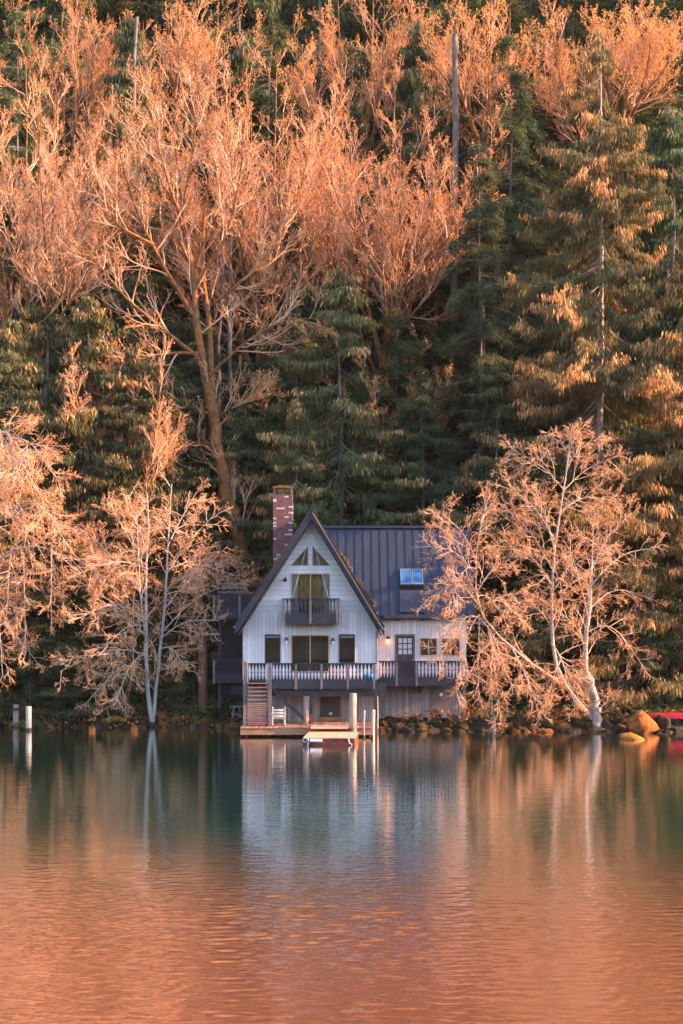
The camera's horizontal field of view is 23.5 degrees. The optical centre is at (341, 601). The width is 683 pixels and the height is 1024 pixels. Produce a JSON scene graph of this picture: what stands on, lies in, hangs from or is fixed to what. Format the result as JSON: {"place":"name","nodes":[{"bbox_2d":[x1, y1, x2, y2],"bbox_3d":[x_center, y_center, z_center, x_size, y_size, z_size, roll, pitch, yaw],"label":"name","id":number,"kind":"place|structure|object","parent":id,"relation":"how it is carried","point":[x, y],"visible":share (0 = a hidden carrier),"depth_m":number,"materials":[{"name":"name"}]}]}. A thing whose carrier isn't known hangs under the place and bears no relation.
{"place":"outdoors","nodes":[
{"label":"outdoors","id":0,"kind":"place"},
{"bbox_2d":[0,727,682,1023],"bbox_3d":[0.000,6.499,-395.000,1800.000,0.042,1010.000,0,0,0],"label":"water","id":1,"kind":"structure","parent":0,"point":[154,875],"depth_m":38.41,"materials":[{"name":"liquid"}]},
{"bbox_2d":[26,706,31,730],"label":"piling","id":2,"kind":"object","parent":1,"relation":"in","point":[28,718],"visible":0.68,"depth_m":82.08,"materials":[{"name":"white wood"}]},
{"bbox_2d":[303,732,357,744],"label":"floating dock","id":3,"kind":"object","parent":1,"relation":"on","point":[330,738],"visible":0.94,"depth_m":74.06,"materials":[{"name":"brown wood"}]},
{"bbox_2d":[349,693,356,731],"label":"piling","id":4,"kind":"object","parent":1,"relation":"in","point":[352,713],"visible":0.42,"depth_m":77.86,"materials":[{"name":"white wood"}]},
{"bbox_2d":[2,0,682,731],"bbox_3d":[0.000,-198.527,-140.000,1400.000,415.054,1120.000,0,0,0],"label":"ground","id":5,"kind":"structure","parent":0,"point":[436,728],"depth_m":85.46,"materials":[{"name":"brown soil"}]},
{"bbox_2d":[0,571,49,714],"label":"cedar tree","id":6,"kind":"object","parent":5,"relation":"on","point":[4,704],"visible":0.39,"depth_m":86.81,"materials":[{"name":"green plant"}]},
{"bbox_2d":[0,8,72,485],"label":"fir tree","id":7,"kind":"object","parent":5,"relation":"on","point":[7,96],"visible":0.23,"depth_m":103.66,"materials":[{"name":"green plant"}]},
{"bbox_2d":[0,146,97,469],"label":"cedar tree","id":8,"kind":"object","parent":5,"relation":"on","point":[7,217],"visible":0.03,"depth_m":104.14,"materials":[{"name":"green plant"}]},
{"bbox_2d":[0,318,103,719],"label":"cedar tree","id":9,"kind":"object","parent":5,"relation":"on","point":[10,379],"visible":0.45,"depth_m":89.10,"materials":[{"name":"green plant"}]},
{"bbox_2d":[0,0,103,333],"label":"cedar tree","id":10,"kind":"object","parent":5,"relation":"on","point":[3,27],"visible":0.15,"depth_m":116.98,"materials":[{"name":"green plant"}]},
{"bbox_2d":[0,0,110,145],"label":"cedar tree","id":11,"kind":"object","parent":5,"relation":"on","point":[54,35],"visible":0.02,"depth_m":132.71,"materials":[{"name":"green plant"}]},
{"bbox_2d":[0,407,127,691],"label":"willow like tree","id":12,"kind":"object","parent":5,"relation":"on","point":[4,479],"visible":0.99,"depth_m":83.62,"materials":[{"name":"orange plant"}]},
{"bbox_2d":[2,251,130,539],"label":"fir tree","id":13,"kind":"object","parent":5,"relation":"on","point":[53,372],"visible":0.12,"depth_m":99.15,"materials":[{"name":"green plant"}]},
{"bbox_2d":[0,268,147,616],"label":"cedar tree","id":14,"kind":"object","parent":5,"relation":"on","point":[39,331],"visible":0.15,"depth_m":94.47,"materials":[{"name":"green plant"}]},
{"bbox_2d":[0,532,159,729],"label":"cedar tree","id":15,"kind":"object","parent":5,"relation":"on","point":[43,630],"visible":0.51,"depth_m":86.14,"materials":[{"name":"green plant"}]},
{"bbox_2d":[0,0,161,320],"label":"maple tree","id":16,"kind":"object","parent":5,"relation":"on","point":[97,76],"visible":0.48,"depth_m":107.99,"materials":[{"name":"orange plant"}]},
{"bbox_2d":[0,29,166,530],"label":"maple tree","id":17,"kind":"object","parent":5,"relation":"on","point":[47,251],"visible":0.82,"depth_m":94.55,"materials":[{"name":"orange plant"}]},
{"bbox_2d":[0,0,188,98],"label":"fir tree","id":18,"kind":"object","parent":5,"relation":"on","point":[31,4],"visible":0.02,"depth_m":139.76,"materials":[{"name":"green plant"}]},
{"bbox_2d":[0,0,196,367],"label":"cedar tree","id":19,"kind":"object","parent":5,"relation":"on","point":[54,7],"visible":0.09,"depth_m":116.33,"materials":[{"name":"green plant"}]},
{"bbox_2d":[20,547,188,723],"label":"cedar tree","id":20,"kind":"object","parent":5,"relation":"on","point":[70,674],"visible":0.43,"depth_m":86.62,"materials":[{"name":"green plant"}]},
{"bbox_2d":[0,296,213,716],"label":"cedar tree","id":21,"kind":"object","parent":5,"relation":"on","point":[69,424],"visible":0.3,"depth_m":89.54,"materials":[{"name":"green plant"}]},
{"bbox_2d":[18,341,217,703],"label":"cedar tree","id":22,"kind":"object","parent":5,"relation":"on","point":[122,472],"visible":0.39,"depth_m":89.11,"materials":[{"name":"green plant"}]},
{"bbox_2d":[51,333,192,638],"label":"maple tree","id":23,"kind":"object","parent":5,"relation":"on","point":[158,438],"visible":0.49,"depth_m":88.64,"materials":[{"name":"orange plant"}]},
{"bbox_2d":[36,155,211,563],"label":"cedar tree","id":24,"kind":"object","parent":5,"relation":"on","point":[120,300],"visible":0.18,"depth_m":99.64,"materials":[{"name":"green plant"}]},
{"bbox_2d":[120,16,149,446],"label":"bare trunk","id":25,"kind":"object","parent":5,"relation":"on","point":[135,42],"visible":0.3,"depth_m":104.92,"materials":[{"name":"grey plant"}]},
{"bbox_2d":[61,15,214,445],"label":"cedar tree","id":26,"kind":"object","parent":5,"relation":"on","point":[124,42],"visible":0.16,"depth_m":105.27,"materials":[{"name":"green plant"}]},
{"bbox_2d":[0,0,294,177],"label":"cedar tree","id":27,"kind":"object","parent":5,"relation":"on","point":[104,18],"visible":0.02,"depth_m":134.37,"materials":[{"name":"green plant"}]},
{"bbox_2d":[58,0,248,323],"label":"fir tree","id":28,"kind":"object","parent":5,"relation":"on","point":[146,4],"visible":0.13,"depth_m":119.49,"materials":[{"name":"green plant"}]},
{"bbox_2d":[47,472,263,722],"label":"birch tree","id":29,"kind":"object","parent":5,"relation":"on","point":[197,569],"visible":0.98,"depth_m":84.15,"materials":[{"name":"orange plant"}]},
{"bbox_2d":[56,0,256,380],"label":"maple tree","id":30,"kind":"object","parent":5,"relation":"on","point":[205,56],"visible":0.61,"depth_m":111.36,"materials":[{"name":"orange plant"}]},
{"bbox_2d":[89,364,254,679],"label":"cedar tree","id":31,"kind":"object","parent":5,"relation":"on","point":[180,402],"visible":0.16,"depth_m":92.32,"materials":[{"name":"green plant"}]},
{"bbox_2d":[90,112,262,474],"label":"fir tree","id":32,"kind":"object","parent":5,"relation":"on","point":[189,338],"visible":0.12,"depth_m":105.82,"materials":[{"name":"green plant"}]},
{"bbox_2d":[42,35,338,600],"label":"maple tree","id":33,"kind":"object","parent":5,"relation":"on","point":[215,438],"visible":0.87,"depth_m":92.87,"materials":[{"name":"orange plant"}]},
{"bbox_2d":[129,508,251,699],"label":"cedar tree","id":34,"kind":"object","parent":5,"relation":"on","point":[190,679],"visible":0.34,"depth_m":90.24,"materials":[{"name":"green plant"}]},
{"bbox_2d":[170,703,217,722],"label":"fern","id":35,"kind":"object","parent":5,"relation":"on","point":[191,718],"visible":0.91,"depth_m":84.96,"materials":[{"name":"green plant"}]},
{"bbox_2d":[126,318,269,613],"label":"cedar tree","id":36,"kind":"object","parent":5,"relation":"on","point":[192,365],"visible":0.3,"depth_m":95.92,"materials":[{"name":"green plant"}]},
{"bbox_2d":[198,621,207,716],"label":"dead trunk","id":37,"kind":"object","parent":5,"relation":"on","point":[203,684],"visible":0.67,"depth_m":85.01,"materials":[{"name":"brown wood"}]},
{"bbox_2d":[195,144,241,573],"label":"bare trunk","id":38,"kind":"object","parent":5,"relation":"on","point":[220,325],"visible":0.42,"depth_m":95.95,"materials":[{"name":"grey plant"}]},
{"bbox_2d":[199,583,251,718],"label":"side porch","id":39,"kind":"object","parent":5,"relation":"on","point":[227,676],"visible":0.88,"depth_m":85.10,"materials":[{"name":"grey paint"}]},
{"bbox_2d":[173,398,279,671],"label":"cedar tree","id":40,"kind":"object","parent":5,"relation":"on","point":[239,452],"visible":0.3,"depth_m":94.10,"materials":[{"name":"green plant"}]},
{"bbox_2d":[79,0,385,113],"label":"fir tree","id":41,"kind":"object","parent":5,"relation":"on","point":[245,24],"visible":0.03,"depth_m":137.55,"materials":[{"name":"green plant"}]},
{"bbox_2d":[211,149,253,573],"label":"bare trunk","id":42,"kind":"object","parent":5,"relation":"on","point":[228,330],"visible":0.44,"depth_m":96.52,"materials":[{"name":"grey plant"}]},
{"bbox_2d":[190,240,283,518],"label":"fir tree","id":43,"kind":"object","parent":5,"relation":"on","point":[253,358],"visible":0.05,"depth_m":105.44,"materials":[{"name":"green plant"}]},
{"bbox_2d":[157,0,329,383],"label":"cedar tree","id":44,"kind":"object","parent":5,"relation":"on","point":[239,62],"visible":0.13,"depth_m":117.02,"materials":[{"name":"green plant"}]},
{"bbox_2d":[184,9,350,446],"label":"fir tree","id":45,"kind":"object","parent":5,"relation":"on","point":[259,94],"visible":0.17,"depth_m":107.78,"materials":[{"name":"green plant"}]},
{"bbox_2d":[103,48,435,556],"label":"maple tree","id":46,"kind":"object","parent":5,"relation":"on","point":[242,245],"visible":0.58,"depth_m":98.00,"materials":[{"name":"orange plant"}]},
{"bbox_2d":[214,399,332,691],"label":"cedar tree","id":47,"kind":"object","parent":5,"relation":"on","point":[305,465],"visible":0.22,"depth_m":91.42,"materials":[{"name":"green plant"}]},
{"bbox_2d":[208,188,364,577],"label":"cedar tree","id":48,"kind":"object","parent":5,"relation":"on","point":[306,309],"visible":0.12,"depth_m":99.23,"materials":[{"name":"green plant"}]},
{"bbox_2d":[215,320,357,588],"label":"cedar tree","id":49,"kind":"object","parent":5,"relation":"on","point":[293,382],"visible":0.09,"depth_m":96.40,"materials":[{"name":"green plant"}]},
{"bbox_2d":[206,0,404,371],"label":"cedar tree","id":50,"kind":"object","parent":5,"relation":"on","point":[347,21],"visible":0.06,"depth_m":119.41,"materials":[{"name":"green plant"}]},
{"bbox_2d":[240,721,371,736],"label":"dock","id":51,"kind":"object","parent":5,"relation":"on","point":[295,728],"visible":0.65,"depth_m":78.30,"materials":[{"name":"brown wood"}]},
{"bbox_2d":[243,705,270,726],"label":"stair gate","id":52,"kind":"structure","parent":51,"relation":"on","point":[244,718],"depth_m":78.86,"materials":[{"name":"white wood"}]},
{"bbox_2d":[271,707,285,725],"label":"patio chair","id":53,"kind":"object","parent":51,"relation":"on","point":[279,716],"visible":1,"depth_m":79.08,"materials":[{"name":"beige paint"}]},
{"bbox_2d":[310,725,347,728],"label":"gangway board","id":54,"kind":"object","parent":51,"relation":"on","point":[329,726],"visible":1,"depth_m":77.54,"materials":[{"name":"brown wood"}]},
{"bbox_2d":[257,364,421,559],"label":"cedar tree","id":55,"kind":"object","parent":5,"relation":"on","point":[356,398],"visible":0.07,"depth_m":95.58,"materials":[{"name":"green plant"}]},
{"bbox_2d":[206,268,474,647],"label":"cedar tree","id":56,"kind":"object","parent":5,"relation":"on","point":[339,300],"visible":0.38,"depth_m":92.81,"materials":[{"name":"green plant"}]},
{"bbox_2d":[0,503,682,728],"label":"leaf litter","id":57,"kind":"object","parent":5,"relation":"on","point":[481,709],"visible":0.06,"depth_m":84.55,"materials":[{"name":"brown plant"}]},
{"bbox_2d":[241,104,444,442],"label":"cedar tree","id":58,"kind":"object","parent":5,"relation":"on","point":[355,111],"visible":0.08,"depth_m":107.34,"materials":[{"name":"green plant"}]},
{"bbox_2d":[3,508,682,718],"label":"undergrowth","id":59,"kind":"object","parent":5,"relation":"on","point":[657,698],"visible":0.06,"depth_m":86.41,"materials":[{"name":"green plant"}]},
{"bbox_2d":[192,0,501,179],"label":"cedar tree","id":60,"kind":"object","parent":5,"relation":"on","point":[360,53],"visible":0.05,"depth_m":134.15,"materials":[{"name":"green plant"}]},
{"bbox_2d":[242,0,459,371],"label":"maple tree","id":61,"kind":"object","parent":5,"relation":"on","point":[329,47],"visible":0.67,"depth_m":110.29,"materials":[{"name":"orange plant"}]},
{"bbox_2d":[234,485,474,733],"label":"house","id":62,"kind":"structure","parent":5,"relation":"on","point":[361,587],"depth_m":82.52,"materials":[{"name":"white wood"}]},
{"bbox_2d":[291,635,328,671],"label":"sliding door","id":63,"kind":"structure","parent":62,"relation":"in","point":[291,635],"depth_m":82.46,"materials":[{"name":"black glass"}]},
{"bbox_2d":[291,573,329,613],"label":"sliding door","id":64,"kind":"structure","parent":62,"relation":"in","point":[325,577],"depth_m":82.54,"materials":[{"name":"white glass"}]},
{"bbox_2d":[319,697,339,716],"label":"door","id":65,"kind":"structure","parent":62,"relation":"in","point":[329,706],"depth_m":82.46,"materials":[{"name":"paint"}]},
{"bbox_2d":[395,634,414,674],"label":"door","id":66,"kind":"structure","parent":62,"relation":"in","point":[404,643],"depth_m":83.23,"materials":[{"name":"brown paint"}]},
{"bbox_2d":[420,638,437,655],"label":"window","id":67,"kind":"structure","parent":62,"relation":"in","point":[428,640],"depth_m":83.31,"materials":[{"name":"white wood"}]},
{"bbox_2d":[431,688,450,716],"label":"door","id":68,"kind":"structure","parent":62,"relation":"in","point":[439,699],"depth_m":83.15,"materials":[{"name":"brown paint"}]},
{"bbox_2d":[321,323,452,525],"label":"maple tree","id":69,"kind":"object","parent":5,"relation":"on","point":[385,407],"visible":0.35,"depth_m":94.60,"materials":[{"name":"brown plant"}]},
{"bbox_2d":[260,54,522,464],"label":"maple tree","id":70,"kind":"object","parent":5,"relation":"on","point":[389,274],"visible":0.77,"depth_m":98.17,"materials":[{"name":"orange plant"}]},
{"bbox_2d":[382,227,414,507],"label":"bare trunk","id":71,"kind":"object","parent":5,"relation":"on","point":[396,304],"visible":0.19,"depth_m":98.86,"materials":[{"name":"grey plant"}]},
{"bbox_2d":[330,307,471,546],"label":"fir tree","id":72,"kind":"object","parent":5,"relation":"on","point":[398,372],"visible":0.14,"depth_m":95.10,"materials":[{"name":"green plant"}]},
{"bbox_2d":[333,19,489,512],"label":"cedar tree","id":73,"kind":"object","parent":5,"relation":"on","point":[408,90],"visible":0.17,"depth_m":105.59,"materials":[{"name":"green plant"}]},
{"bbox_2d":[324,0,517,375],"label":"cedar tree","id":74,"kind":"object","parent":5,"relation":"on","point":[432,7],"visible":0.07,"depth_m":118.17,"materials":[{"name":"green plant"}]},
{"bbox_2d":[354,145,507,509],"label":"fir tree","id":75,"kind":"object","parent":5,"relation":"on","point":[435,298],"visible":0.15,"depth_m":103.18,"materials":[{"name":"green plant"}]},
{"bbox_2d":[357,376,535,703],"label":"cedar tree","id":76,"kind":"object","parent":5,"relation":"on","point":[410,444],"visible":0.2,"depth_m":92.11,"materials":[{"name":"green plant"}]},
{"bbox_2d":[382,344,526,659],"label":"fir tree","id":77,"kind":"object","parent":5,"relation":"on","point":[467,441],"visible":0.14,"depth_m":94.56,"materials":[{"name":"green plant"}]},
{"bbox_2d":[433,33,477,464],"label":"bare trunk","id":78,"kind":"object","parent":5,"relation":"on","point":[455,140],"visible":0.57,"depth_m":102.31,"materials":[{"name":"grey plant"}]},
{"bbox_2d":[326,0,594,92],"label":"fir tree","id":79,"kind":"object","parent":5,"relation":"on","point":[440,1],"visible":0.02,"depth_m":137.86,"materials":[{"name":"green plant"}]},
{"bbox_2d":[374,0,566,449],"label":"maple tree","id":80,"kind":"object","parent":5,"relation":"on","point":[465,94],"visible":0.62,"depth_m":105.88,"materials":[{"name":"orange plant"}]},
{"bbox_2d":[464,275,490,504],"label":"bare trunk","id":81,"kind":"object","parent":5,"relation":"on","point":[483,350],"visible":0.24,"depth_m":94.54,"materials":[{"name":"grey plant"}]},
{"bbox_2d":[376,0,581,321],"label":"fir tree","id":82,"kind":"object","parent":5,"relation":"on","point":[515,28],"visible":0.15,"depth_m":118.98,"materials":[{"name":"green plant"}]},
{"bbox_2d":[398,141,570,640],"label":"fir tree","id":83,"kind":"object","parent":5,"relation":"on","point":[486,289],"visible":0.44,"depth_m":93.50,"materials":[{"name":"green plant"}]},
{"bbox_2d":[438,31,571,474],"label":"fir tree","id":84,"kind":"object","parent":5,"relation":"on","point":[510,192],"visible":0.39,"depth_m":100.29,"materials":[{"name":"green plant"}]},
{"bbox_2d":[421,355,593,697],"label":"cedar tree","id":85,"kind":"object","parent":5,"relation":"on","point":[497,410],"visible":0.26,"depth_m":91.32,"materials":[{"name":"green plant"}]},
{"bbox_2d":[430,87,595,463],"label":"fir tree","id":86,"kind":"object","parent":5,"relation":"on","point":[553,180],"visible":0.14,"depth_m":103.34,"materials":[{"name":"green plant"}]},
{"bbox_2d":[366,0,670,149],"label":"cedar tree","id":87,"kind":"object","parent":5,"relation":"on","point":[482,4],"visible":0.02,"depth_m":134.61,"materials":[{"name":"green plant"}]},
{"bbox_2d":[410,415,670,733],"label":"alder tree","id":88,"kind":"object","parent":5,"relation":"on","point":[594,715],"visible":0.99,"depth_m":79.98,"materials":[{"name":"orange plant"}]},
{"bbox_2d":[466,491,617,707],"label":"cedar tree","id":89,"kind":"object","parent":5,"relation":"on","point":[536,624],"visible":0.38,"depth_m":88.63,"materials":[{"name":"green plant"}]},
{"bbox_2d":[461,0,650,372],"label":"fir tree","id":90,"kind":"object","parent":5,"relation":"on","point":[571,25],"visible":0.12,"depth_m":113.53,"materials":[{"name":"green plant"}]},
{"bbox_2d":[435,30,682,712],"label":"cedar tree","id":91,"kind":"object","parent":5,"relation":"on","point":[593,369],"visible":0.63,"depth_m":88.39,"materials":[{"name":"green plant"}]},
{"bbox_2d":[548,0,577,250],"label":"bare trunk","id":92,"kind":"object","parent":5,"relation":"on","point":[561,127],"visible":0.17,"depth_m":112.83,"materials":[{"name":"grey plant"}]},
{"bbox_2d":[475,239,674,607],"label":"cedar tree","id":93,"kind":"object","parent":5,"relation":"on","point":[552,422],"visible":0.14,"depth_m":95.02,"materials":[{"name":"green plant"}]},
{"bbox_2d":[496,0,672,51],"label":"fir tree","id":94,"kind":"object","parent":5,"relation":"on","point":[593,25],"visible":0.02,"depth_m":138.50,"materials":[{"name":"green plant"}]},
{"bbox_2d":[503,175,682,510],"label":"cedar tree","id":95,"kind":"object","parent":5,"relation":"on","point":[652,244],"visible":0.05,"depth_m":99.75,"materials":[{"name":"green plant"}]},
{"bbox_2d":[519,0,682,362],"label":"fir tree","id":96,"kind":"object","parent":5,"relation":"on","point":[611,8],"visible":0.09,"depth_m":111.88,"materials":[{"name":"green plant"}]},
{"bbox_2d":[524,0,682,359],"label":"maple tree","id":97,"kind":"object","parent":5,"relation":"on","point":[643,74],"visible":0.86,"depth_m":102.28,"materials":[{"name":"orange plant"}]},
{"bbox_2d":[533,437,682,699],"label":"cedar tree","id":98,"kind":"object","parent":5,"relation":"on","point":[655,644],"visible":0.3,"depth_m":86.87,"materials":[{"name":"green plant"}]},
{"bbox_2d":[539,221,682,698],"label":"cedar tree","id":99,"kind":"object","parent":5,"relation":"on","point":[674,465],"visible":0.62,"depth_m":85.84,"materials":[{"name":"green plant"}]},
{"bbox_2d":[565,105,682,566],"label":"cedar tree","id":100,"kind":"object","parent":5,"relation":"on","point":[660,139],"visible":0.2,"depth_m":96.66,"materials":[{"name":"green plant"}]},
{"bbox_2d":[572,0,682,131],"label":"cedar tree","id":101,"kind":"object","parent":5,"relation":"on","point":[667,2],"visible":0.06,"depth_m":134.53,"materials":[{"name":"green plant"}]},
{"bbox_2d":[594,0,682,359],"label":"fir tree","id":102,"kind":"object","parent":5,"relation":"on","point":[664,13],"visible":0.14,"depth_m":109.52,"materials":[{"name":"green plant"}]},
{"bbox_2d":[627,710,659,733],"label":"boulder","id":103,"kind":"object","parent":5,"relation":"on","point":[641,722],"visible":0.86,"depth_m":80.17,"materials":[{"name":"stone"}]},
{"bbox_2d":[619,105,682,460],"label":"cedar tree","id":104,"kind":"object","parent":5,"relation":"on","point":[669,234],"visible":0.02,"depth_m":100.03,"materials":[{"name":"green plant"}]},
{"bbox_2d":[655,714,670,729],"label":"boulder","id":105,"kind":"object","parent":5,"relation":"on","point":[662,722],"visible":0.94,"depth_m":80.90,"materials":[{"name":"grey stone"}]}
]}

